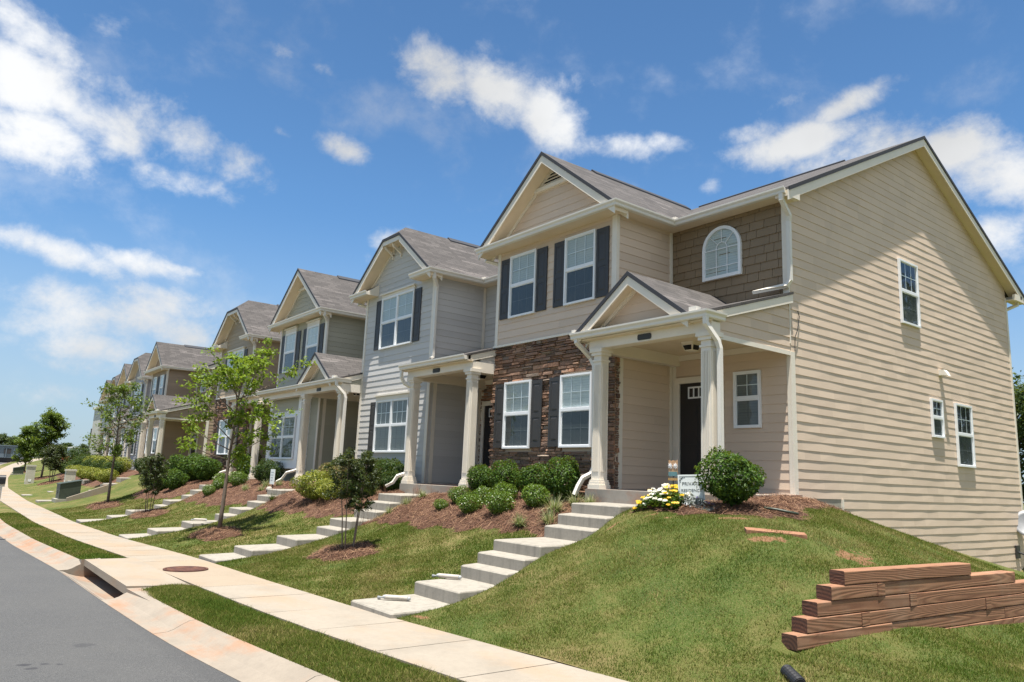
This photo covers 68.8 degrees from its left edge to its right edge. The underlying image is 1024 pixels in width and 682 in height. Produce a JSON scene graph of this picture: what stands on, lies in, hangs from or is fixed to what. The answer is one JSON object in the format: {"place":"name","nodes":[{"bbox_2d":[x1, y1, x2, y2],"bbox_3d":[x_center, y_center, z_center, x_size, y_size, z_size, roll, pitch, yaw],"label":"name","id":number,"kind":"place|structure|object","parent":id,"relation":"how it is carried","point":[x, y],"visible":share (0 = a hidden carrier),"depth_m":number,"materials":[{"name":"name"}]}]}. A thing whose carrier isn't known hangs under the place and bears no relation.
{"place":"outdoors","nodes":[
{"label":"outdoors","id":0,"kind":"place"},
{"bbox_2d":[0,458,108,558],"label":"verge lawn","id":1,"kind":"structure","parent":0,"point":[4,508],"depth_m":31.27,"materials":[{"name":"green plant"}]},
{"bbox_2d":[0,512,125,558],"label":"verge grass","id":2,"kind":"structure","parent":1,"relation":"on","point":[43,534],"depth_m":18.26,"materials":[{"name":"green plant"}]},
{"bbox_2d":[0,456,238,681],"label":"road","id":3,"kind":"structure","parent":0,"point":[56,625],"depth_m":7.90,"materials":[{"name":"grey asphalt"}]},
{"bbox_2d":[0,445,21,461],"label":"car","id":4,"kind":"object","parent":3,"relation":"on","point":[7,452],"visible":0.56,"depth_m":90.78,"materials":[{"name":"grey metal"}]},
{"bbox_2d":[0,462,339,681],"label":"kerb","id":5,"kind":"structure","parent":3,"relation":"on","point":[239,660],"depth_m":8.26,"materials":[{"name":"concrete"}]},
{"bbox_2d":[79,558,186,600],"bbox_3d":[-6.120,4.017,12.111,0.880,0.542,6.550,10,-13,-37],"label":"storm drain","id":6,"kind":"object","parent":5,"relation":"in","point":[133,576],"visible":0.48,"depth_m":12.16,"materials":[{"name":"concrete"}]},
{"bbox_2d":[50,488,365,557],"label":"lawn grass","id":7,"kind":"structure","parent":0,"point":[132,524],"depth_m":20.23,"materials":[{"name":"green plant"}]},
{"bbox_2d":[141,583,465,681],"bbox_3d":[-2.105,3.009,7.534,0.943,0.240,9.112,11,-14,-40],"label":"verge grass","id":8,"kind":"structure","parent":0,"point":[191,597],"depth_m":7.48,"materials":[{"name":"green plant"}]},
{"bbox_2d":[0,458,628,681],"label":"sidewalk","id":9,"kind":"structure","parent":0,"point":[461,658],"depth_m":8.64,"materials":[{"name":"concrete"}]},
{"bbox_2d":[163,566,208,571],"bbox_3d":[-5.635,3.946,12.923,0.730,0.037,0.730,10,-13,-37],"label":"manhole cover","id":10,"kind":"object","parent":9,"relation":"on","point":[185,569],"visible":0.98,"depth_m":12.84,"materials":[{"name":"metal"}]},
{"bbox_2d":[215,504,536,604],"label":"lawn grass","id":11,"kind":"structure","parent":0,"point":[268,574],"depth_m":12.45,"materials":[{"name":"green plant"}]},
{"bbox_2d":[0,0,1023,502],"label":"sky","id":12,"kind":"structure","parent":0,"point":[167,167],"materials":[{"name":"blue"}]},
{"bbox_2d":[8,459,1023,681],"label":"lawn","id":13,"kind":"structure","parent":0,"point":[17,485],"depth_m":8.11,"materials":[{"name":"green plant"}]},
{"bbox_2d":[11,425,40,470],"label":"street tree","id":14,"kind":"object","parent":13,"relation":"on","point":[24,447],"visible":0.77,"depth_m":65.77,"materials":[{"name":"green plant"}]},
{"bbox_2d":[24,465,36,483],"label":"utility pedestal","id":15,"kind":"object","parent":13,"relation":"on","point":[30,474],"visible":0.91,"depth_m":50.54,"materials":[{"name":"white plastic"}]},
{"bbox_2d":[28,406,74,476],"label":"street tree","id":16,"kind":"object","parent":13,"relation":"on","point":[55,426],"visible":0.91,"depth_m":54.62,"materials":[{"name":"green plant"}]},
{"bbox_2d":[39,444,71,481],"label":"crape myrtle","id":17,"kind":"object","parent":13,"relation":"on","point":[55,453],"visible":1,"depth_m":48.36,"materials":[{"name":"green plant"}]},
{"bbox_2d":[51,480,82,502],"bbox_3d":[-20.875,7.122,35.184,1.090,1.195,1.290,10,-13,-37],"label":"utility cabinet","id":18,"kind":"object","parent":13,"relation":"on","point":[65,490],"visible":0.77,"depth_m":34.79,"materials":[{"name":"metal"}]},
{"bbox_2d":[64,469,76,481],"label":"utility pedestal","id":19,"kind":"object","parent":13,"relation":"on","point":[70,474],"visible":0.64,"depth_m":43.20,"materials":[{"name":"white plastic"}]},
{"bbox_2d":[62,446,90,462],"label":"shrub","id":20,"kind":"object","parent":13,"relation":"on","point":[77,451],"visible":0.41,"depth_m":65.50,"materials":[{"name":"green plant"}]},
{"bbox_2d":[66,484,107,501],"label":"wing wall","id":21,"kind":"structure","parent":13,"relation":"on","point":[102,488],"depth_m":34.96,"materials":[{"name":"concrete"}]},
{"bbox_2d":[81,467,101,480],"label":"shrub","id":22,"kind":"object","parent":13,"relation":"on","point":[88,474],"visible":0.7,"depth_m":41.84,"materials":[{"name":"green plant"}]},
{"bbox_2d":[87,406,102,454],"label":"end building","id":23,"kind":"structure","parent":13,"relation":"on","point":[97,419],"depth_m":68.03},
{"bbox_2d":[54,469,140,488],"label":"pine straw","id":24,"kind":"object","parent":13,"relation":"on","point":[129,472],"visible":0.19,"depth_m":41.02,"materials":[{"name":"brown plant"}]},
{"bbox_2d":[86,500,122,509],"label":"pine straw","id":25,"kind":"object","parent":13,"relation":"on","point":[102,505],"visible":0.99,"depth_m":29.46,"materials":[{"name":"brown plant"}]},
{"bbox_2d":[97,380,111,456],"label":"townhouse","id":26,"kind":"structure","parent":13,"relation":"on","point":[103,395],"depth_m":64.47,"materials":[{"name":"beige"}]},
{"bbox_2d":[93,468,119,482],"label":"shrub","id":27,"kind":"object","parent":13,"relation":"on","point":[104,474],"visible":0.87,"depth_m":38.98,"materials":[{"name":"green plant"}]},
{"bbox_2d":[104,373,120,458],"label":"townhouse","id":28,"kind":"structure","parent":13,"relation":"on","point":[114,381],"depth_m":58.19,"materials":[{"name":"beige"}]},
{"bbox_2d":[100,459,124,475],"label":"shrub","id":29,"kind":"object","parent":13,"relation":"on","point":[119,468],"visible":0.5,"depth_m":40.43,"materials":[{"name":"green plant"}]},
{"bbox_2d":[79,382,152,501],"bbox_3d":[-16.409,4.137,30.803,2.842,5.107,2.657,2,-10,0],"label":"street tree","id":30,"kind":"object","parent":13,"relation":"on","point":[123,389],"visible":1,"depth_m":30.82,"materials":[{"name":"green plant"}]},
{"bbox_2d":[103,457,134,471],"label":"shrub","id":31,"kind":"object","parent":13,"relation":"on","point":[126,464],"visible":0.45,"depth_m":41.79,"materials":[{"name":"green plant"}]},
{"bbox_2d":[114,363,131,458],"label":"townhouse","id":32,"kind":"structure","parent":13,"relation":"on","point":[124,373],"depth_m":52.59,"materials":[{"name":"beige"}]},
{"bbox_2d":[122,353,151,470],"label":"townhouse","id":33,"kind":"structure","parent":13,"relation":"on","point":[136,374],"depth_m":46.28,"materials":[{"name":"grey"}]},
{"bbox_2d":[76,485,207,522],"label":"front steps","id":34,"kind":"structure","parent":13,"relation":"on","point":[163,504],"depth_m":26.16,"materials":[{"name":"concrete"}]},
{"bbox_2d":[124,504,172,518],"bbox_3d":[-12.020,5.902,24.655,1.246,1.174,2.522,10,-13,-37],"label":"pine straw","id":35,"kind":"object","parent":13,"relation":"on","point":[154,512],"visible":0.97,"depth_m":24.40,"materials":[{"name":"brown plant"}]},
{"bbox_2d":[138,452,170,510],"bbox_3d":[-12.042,4.774,25.097,1.047,2.078,1.032,10,-13,-37],"label":"crape myrtle","id":36,"kind":"object","parent":13,"relation":"on","point":[157,462],"visible":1,"depth_m":25.03,"materials":[{"name":"green plant"}]},
{"bbox_2d":[131,478,221,499],"bbox_3d":[-13.421,5.940,30.218,3.041,1.081,6.466,10,-13,-37],"label":"pine straw","id":37,"kind":"object","parent":13,"relation":"on","point":[168,493],"visible":0.41,"depth_m":28.91,"materials":[{"name":"brown plant"}]},
{"bbox_2d":[163,468,189,489],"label":"shrub","id":38,"kind":"object","parent":13,"relation":"on","point":[174,481],"visible":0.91,"depth_m":29.09,"materials":[{"name":"green plant"}]},
{"bbox_2d":[164,453,193,478],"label":"shrub","id":39,"kind":"object","parent":13,"relation":"on","point":[175,465],"visible":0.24,"depth_m":31.19,"materials":[{"name":"green plant"}]},
{"bbox_2d":[141,341,220,473],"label":"townhouse","id":40,"kind":"structure","parent":13,"relation":"on","point":[169,365],"depth_m":40.73,"materials":[{"name":"beige"}]},
{"bbox_2d":[178,452,210,479],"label":"shrub","id":41,"kind":"object","parent":13,"relation":"on","point":[186,468],"visible":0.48,"depth_m":30.19,"materials":[{"name":"green plant"}]},
{"bbox_2d":[189,455,222,480],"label":"shrub","id":42,"kind":"object","parent":13,"relation":"on","point":[205,465],"visible":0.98,"depth_m":29.23,"materials":[{"name":"green plant"}]},
{"bbox_2d":[119,489,293,538],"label":"front steps","id":43,"kind":"structure","parent":13,"relation":"on","point":[259,501],"depth_m":20.90,"materials":[{"name":"concrete"}]},
{"bbox_2d":[202,484,215,495],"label":"shrub","id":44,"kind":"object","parent":13,"relation":"on","point":[206,491],"visible":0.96,"depth_m":25.28,"materials":[{"name":"green plant"}]},
{"bbox_2d":[184,525,246,540],"bbox_3d":[-7.299,4.696,18.328,1.279,0.372,2.899,10,-13,-37],"label":"pine straw","id":45,"kind":"object","parent":13,"relation":"on","point":[213,533],"visible":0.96,"depth_m":18.05,"materials":[{"name":"brown plant"}]},
{"bbox_2d":[180,480,296,506],"bbox_3d":[-8.899,5.104,24.838,2.855,1.310,5.866,10,-13,-37],"label":"pine straw","id":46,"kind":"object","parent":13,"relation":"on","point":[237,494],"visible":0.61,"depth_m":24.00,"materials":[{"name":"brown plant"}]},
{"bbox_2d":[228,471,248,485],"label":"shrub","id":47,"kind":"object","parent":13,"relation":"on","point":[234,482],"visible":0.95,"depth_m":25.52,"materials":[{"name":"green plant"}]},
{"bbox_2d":[172,337,316,529],"bbox_3d":[-7.010,2.325,18.767,3.522,4.944,3.599,2,-10,3],"label":"street tree","id":48,"kind":"object","parent":13,"relation":"on","point":[231,378],"visible":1,"depth_m":18.94,"materials":[{"name":"green plant"}]},
{"bbox_2d":[209,300,281,480],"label":"townhouse","id":49,"kind":"structure","parent":13,"relation":"on","point":[243,330],"depth_m":30.94,"materials":[{"name":"beige"}]},
{"bbox_2d":[216,419,229,454],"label":"window","id":50,"kind":"structure","parent":49,"relation":"in","point":[225,441],"depth_m":31.42,"materials":[{"name":"white plastic"}]},
{"bbox_2d":[226,346,245,386],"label":"window","id":51,"kind":"structure","parent":49,"relation":"in","point":[240,350],"depth_m":31.62,"materials":[{"name":"white plastic"}]},
{"bbox_2d":[235,453,263,477],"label":"shrub","id":52,"kind":"object","parent":13,"relation":"on","point":[245,471],"visible":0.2,"depth_m":26.95,"materials":[{"name":"green plant"}]},
{"bbox_2d":[251,458,284,482],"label":"shrub","id":53,"kind":"object","parent":13,"relation":"on","point":[261,474],"visible":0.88,"depth_m":24.80,"materials":[{"name":"green plant"}]},
{"bbox_2d":[199,493,419,562],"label":"front steps","id":54,"kind":"structure","parent":13,"relation":"on","point":[384,501],"depth_m":15.78,"materials":[{"name":"concrete"}]},
{"bbox_2d":[256,268,366,484],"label":"townhouse","id":55,"kind":"structure","parent":13,"relation":"on","point":[319,318],"depth_m":24.97,"materials":[{"name":"beige"}]},
{"bbox_2d":[268,415,296,458],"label":"window","id":56,"kind":"structure","parent":55,"relation":"in","point":[284,441],"depth_m":25.44,"materials":[{"name":"white plastic"}]},
{"bbox_2d":[282,326,298,372],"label":"window","id":57,"kind":"structure","parent":55,"relation":"in","point":[291,333],"depth_m":27.02,"materials":[{"name":"white glass"}]},
{"bbox_2d":[304,318,321,367],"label":"window","id":58,"kind":"structure","parent":55,"relation":"in","point":[313,326],"depth_m":25.53,"materials":[{"name":"white glass"}]},
{"bbox_2d":[289,470,339,500],"bbox_3d":[-5.154,3.801,19.630,1.349,0.892,1.257,5,-11,-15],"label":"shrub","id":59,"kind":"object","parent":13,"relation":"on","point":[303,486],"visible":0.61,"depth_m":19.40,"materials":[{"name":"green plant"}]},
{"bbox_2d":[314,477,343,499],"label":"shrub","id":60,"kind":"object","parent":13,"relation":"on","point":[323,487],"visible":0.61,"depth_m":18.79,"materials":[{"name":"green plant"}]},
{"bbox_2d":[254,484,404,519],"bbox_3d":[-4.687,4.084,19.718,2.670,1.211,5.837,10,-13,-37],"label":"pine straw","id":61,"kind":"object","parent":13,"relation":"on","point":[292,501],"visible":0.39,"depth_m":19.05,"materials":[{"name":"brown plant"}]},
{"bbox_2d":[306,539,387,561],"bbox_3d":[-3.074,3.837,13.692,1.295,0.385,1.791,10,-13,-37],"label":"pine straw","id":62,"kind":"object","parent":13,"relation":"on","point":[337,552],"visible":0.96,"depth_m":13.53,"materials":[{"name":"brown plant"}]},
{"bbox_2d":[322,447,383,548],"bbox_3d":[-2.961,2.946,13.817,1.168,1.963,0.961,3,-10,-5],"label":"crape myrtle","id":63,"kind":"object","parent":13,"relation":"on","point":[345,460],"visible":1,"depth_m":13.81,"materials":[{"name":"green plant"}]},
{"bbox_2d":[375,457,404,487],"bbox_3d":[-3.053,3.408,19.102,1.056,0.874,1.080,3,-10,-4],"label":"shrub","id":64,"kind":"object","parent":13,"relation":"on","point":[388,465],"visible":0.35,"depth_m":18.84,"materials":[{"name":"green plant"}]},
{"bbox_2d":[381,470,403,490],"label":"shrub","id":65,"kind":"object","parent":13,"relation":"on","point":[395,485],"visible":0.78,"depth_m":18.37,"materials":[{"name":"green plant"}]},
{"bbox_2d":[349,227,497,494],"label":"townhouse","id":66,"kind":"structure","parent":13,"relation":"on","point":[428,370],"depth_m":19.94,"materials":[{"name":"grey"}]},
{"bbox_2d":[372,391,409,452],"bbox_3d":[-3.318,2.223,20.351,0.093,1.600,1.900,10,-13,-37],"label":"window","id":67,"kind":"structure","parent":66,"relation":"in","point":[391,409],"depth_m":20.34,"materials":[{"name":"white plastic"}]},
{"bbox_2d":[378,283,416,349],"bbox_3d":[-3.246,-0.652,20.940,0.093,1.630,1.910,10,-13,-37],"label":"window","id":68,"kind":"structure","parent":66,"relation":"in","point":[397,309],"depth_m":20.92,"materials":[{"name":"white plastic"}]},
{"bbox_2d":[483,406,492,466],"bbox_3d":[-0.467,2.669,19.297,0.035,2.030,0.910,10,-13,-37],"label":"door","id":69,"kind":"structure","parent":66,"relation":"in","point":[487,428],"depth_m":19.57,"materials":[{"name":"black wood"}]},
{"bbox_2d":[433,498,448,510],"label":"shrub","id":70,"kind":"object","parent":13,"relation":"on","point":[438,505],"visible":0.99,"depth_m":14.99,"materials":[{"name":"green plant"}]},
{"bbox_2d":[447,485,471,502],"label":"shrub","id":71,"kind":"object","parent":13,"relation":"on","point":[455,494],"visible":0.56,"depth_m":15.21,"materials":[{"name":"green plant"}]},
{"bbox_2d":[456,493,483,513],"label":"shrub","id":72,"kind":"object","parent":13,"relation":"on","point":[468,501],"visible":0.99,"depth_m":14.19,"materials":[{"name":"green plant"}]},
{"bbox_2d":[358,488,599,536],"bbox_3d":[-0.562,3.414,14.524,2.688,1.228,5.784,10,-13,-37],"label":"pine straw","id":73,"kind":"object","parent":13,"relation":"on","point":[421,513],"visible":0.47,"depth_m":14.06,"materials":[{"name":"brown plant"}]},
{"bbox_2d":[511,513,529,527],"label":"grass clump","id":74,"kind":"object","parent":73,"relation":"on","point":[519,522],"visible":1,"depth_m":12.68,"materials":[{"name":"green plant"}]},
{"bbox_2d":[541,455,581,500],"bbox_3d":[0.914,2.566,13.847,0.777,0.918,0.877,2,-10,3],"label":"shrub","id":75,"kind":"object","parent":73,"relation":"on","point":[555,481],"visible":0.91,"depth_m":13.69,"materials":[{"name":"green plant"}]},
{"bbox_2d":[466,463,495,493],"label":"shrub","id":76,"kind":"object","parent":13,"relation":"on","point":[482,478],"visible":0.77,"depth_m":15.79,"materials":[{"name":"green plant"}]},
{"bbox_2d":[471,485,492,503],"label":"shrub","id":77,"kind":"object","parent":13,"relation":"on","point":[483,489],"visible":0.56,"depth_m":14.73,"materials":[{"name":"green plant"}]},
{"bbox_2d":[351,502,635,618],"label":"front steps","id":78,"kind":"structure","parent":13,"relation":"on","point":[503,559],"depth_m":10.53,"materials":[{"name":"concrete"}]},
{"bbox_2d":[377,594,410,600],"bbox_3d":[-1.545,3.368,9.810,0.462,0.075,0.086,1,-11,9],"label":"newspaper","id":79,"kind":"object","parent":78,"relation":"on","point":[397,597],"visible":1,"depth_m":9.77,"materials":[{"name":"paper"}]},
{"bbox_2d":[432,573,461,578],"bbox_3d":[-0.925,3.345,10.628,0.462,0.075,0.086,-1,-11,18],"label":"newspaper","id":80,"kind":"object","parent":78,"relation":"on","point":[450,576],"visible":1,"depth_m":10.59,"materials":[{"name":"paper"}]},
{"bbox_2d":[482,490,515,514],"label":"shrub","id":81,"kind":"object","parent":13,"relation":"on","point":[494,506],"visible":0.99,"depth_m":13.59,"materials":[{"name":"green plant"}]},
{"bbox_2d":[488,459,519,491],"bbox_3d":[-0.169,2.821,15.328,0.703,0.831,0.794,1,-10,7],"label":"shrub","id":82,"kind":"object","parent":13,"relation":"on","point":[497,475],"visible":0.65,"depth_m":15.22,"materials":[{"name":"green plant"}]},
{"bbox_2d":[490,481,517,502],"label":"shrub","id":83,"kind":"object","parent":13,"relation":"on","point":[503,485],"visible":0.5,"depth_m":14.42,"materials":[{"name":"green plant"}]},
{"bbox_2d":[512,462,549,496],"bbox_3d":[0.421,2.745,14.614,0.761,0.770,0.740,-6,-13,38],"label":"shrub","id":84,"kind":"object","parent":13,"relation":"on","point":[531,470],"visible":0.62,"depth_m":14.48,"materials":[{"name":"green plant"}]},
{"bbox_2d":[521,483,550,507],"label":"shrub","id":85,"kind":"object","parent":13,"relation":"on","point":[532,500],"visible":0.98,"depth_m":13.46,"materials":[{"name":"green plant"}]},
{"bbox_2d":[539,508,556,524],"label":"grass clump","id":86,"kind":"object","parent":13,"relation":"on","point":[547,520],"visible":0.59,"depth_m":12.35,"materials":[{"name":"green plant"}]},
{"bbox_2d":[538,494,565,513],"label":"grass clump","id":87,"kind":"object","parent":13,"relation":"on","point":[556,505],"visible":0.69,"depth_m":12.85,"materials":[{"name":"green plant"}]},
{"bbox_2d":[668,460,677,487],"bbox_3d":[2.432,2.181,11.294,0.028,0.760,0.200,10,-13,-37],"label":"garden ornament","id":88,"kind":"object","parent":13,"relation":"on","point":[673,468],"visible":0.97,"depth_m":11.32,"materials":[{"name":"metal"}]},
{"bbox_2d":[678,474,704,504],"bbox_3d":[2.599,2.231,10.817,0.370,0.590,0.041,-5,-12,20],"label":"yard sign","id":89,"kind":"object","parent":13,"relation":"on","point":[686,483],"visible":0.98,"depth_m":10.83,"materials":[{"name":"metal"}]},
{"bbox_2d":[694,445,766,506],"bbox_3d":[3.071,1.947,10.504,0.997,0.968,1.130,-4,-12,30],"label":"shrub","id":90,"kind":"object","parent":13,"relation":"on","point":[726,488],"visible":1,"depth_m":10.28,"materials":[{"name":"green plant"}]},
{"bbox_2d":[621,493,852,520],"bbox_3d":[4.195,2.643,11.834,4.998,0.504,2.620,10,-13,-37],"label":"pine straw","id":91,"kind":"object","parent":13,"relation":"on","point":[754,506],"visible":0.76,"depth_m":10.65,"materials":[{"name":"brown plant"}]},
{"bbox_2d":[632,483,715,510],"bbox_3d":[2.431,2.302,10.869,0.646,0.458,1.381,10,-13,-37],"label":"flower bed","id":92,"kind":"object","parent":91,"relation":"on","point":[655,497],"visible":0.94,"depth_m":10.83,"materials":[{"name":"yellow plant"}]},
{"bbox_2d":[474,136,1023,570],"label":"townhouse","id":93,"kind":"structure","parent":13,"relation":"on","point":[836,334],"depth_m":14.85,"materials":[{"name":"beige"}]},
{"bbox_2d":[502,379,531,448],"bbox_3d":[0.095,1.572,15.997,0.062,1.440,0.900,10,-13,-37],"label":"window","id":94,"kind":"structure","parent":93,"relation":"in","point":[517,394],"depth_m":16.02,"materials":[{"name":"white plastic"}]},
{"bbox_2d":[508,248,536,318],"bbox_3d":[0.228,-1.259,16.564,0.062,1.440,0.910,10,-13,-37],"label":"window","id":95,"kind":"structure","parent":93,"relation":"in","point":[523,266],"depth_m":16.59,"materials":[{"name":"white glass"}]},
{"bbox_2d":[558,371,591,447],"bbox_3d":[1.230,1.345,14.567,0.062,1.440,0.900,10,-13,-37],"label":"window","id":96,"kind":"structure","parent":93,"relation":"in","point":[575,398],"depth_m":14.59,"materials":[{"name":"white glass"}]},
{"bbox_2d":[563,229,596,305],"bbox_3d":[1.366,-1.477,15.128,0.062,1.440,0.900,10,-13,-37],"label":"window","id":97,"kind":"structure","parent":93,"relation":"in","point":[580,249],"depth_m":15.15,"materials":[{"name":"white plastic"}]},
{"bbox_2d":[680,383,700,474],"bbox_3d":[3.562,1.800,14.231,0.035,2.030,0.910,10,-13,-37],"label":"door","id":98,"kind":"structure","parent":93,"relation":"in","point":[690,394],"depth_m":14.41,"materials":[{"name":"black wood"}]},
{"bbox_2d":[702,225,741,281],"bbox_3d":[4.035,-1.714,14.413,0.070,1.040,0.880,10,-13,-37],"label":"window","id":99,"kind":"structure","parent":93,"relation":"in","point":[712,261],"depth_m":14.42,"materials":[{"name":"white glass"}]},
{"bbox_2d":[733,370,761,427],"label":"window","id":100,"kind":"structure","parent":93,"relation":"in","point":[747,400],"depth_m":13.51,"materials":[{"name":"white plastic"}]},
{"bbox_2d":[897,258,920,328],"bbox_3d":[8.529,-1.016,16.051,0.840,1.400,0.062,10,-13,-37],"label":"window","id":101,"kind":"structure","parent":93,"relation":"in","point":[909,299],"depth_m":16.08,"materials":[{"name":"white plastic"}]},
{"bbox_2d":[929,398,945,438],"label":"window","id":102,"kind":"structure","parent":93,"relation":"in","point":[936,406],"depth_m":16.21,"materials":[{"name":"white plastic"}]},
{"bbox_2d":[953,403,975,467],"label":"window","id":103,"kind":"structure","parent":93,"relation":"in","point":[963,416],"depth_m":16.98,"materials":[{"name":"white plastic"}]},
{"bbox_2d":[1015,510,1023,558],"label":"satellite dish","id":104,"kind":"object","parent":93,"relation":"attached to","point":[1020,527],"visible":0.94,"depth_m":18.24,"materials":[{"name":"metal"}]},
{"bbox_2d":[744,527,806,539],"bbox_3d":[3.166,2.340,8.986,0.717,0.174,0.100,2,-10,2],"label":"landscape timber","id":105,"kind":"object","parent":13,"relation":"on","point":[748,530],"visible":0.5,"depth_m":8.97,"materials":[{"name":"brown wood"}]},
{"bbox_2d":[780,664,805,681],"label":"drain pipe","id":106,"kind":"object","parent":13,"relation":"on","point":[791,673],"visible":0.97,"depth_m":6.02,"materials":[{"name":"black plastic"}]},
{"bbox_2d":[781,562,1023,650],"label":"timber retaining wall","id":107,"kind":"structure","parent":13,"relation":"on","point":[848,603],"depth_m":7.69,"materials":[{"name":"brown wood"}]},
{"bbox_2d":[1012,372,1023,503],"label":"tree","id":108,"kind":"object","parent":13,"relation":"on","point":[1019,401],"visible":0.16,"depth_m":48.70,"materials":[{"name":"green plant"}]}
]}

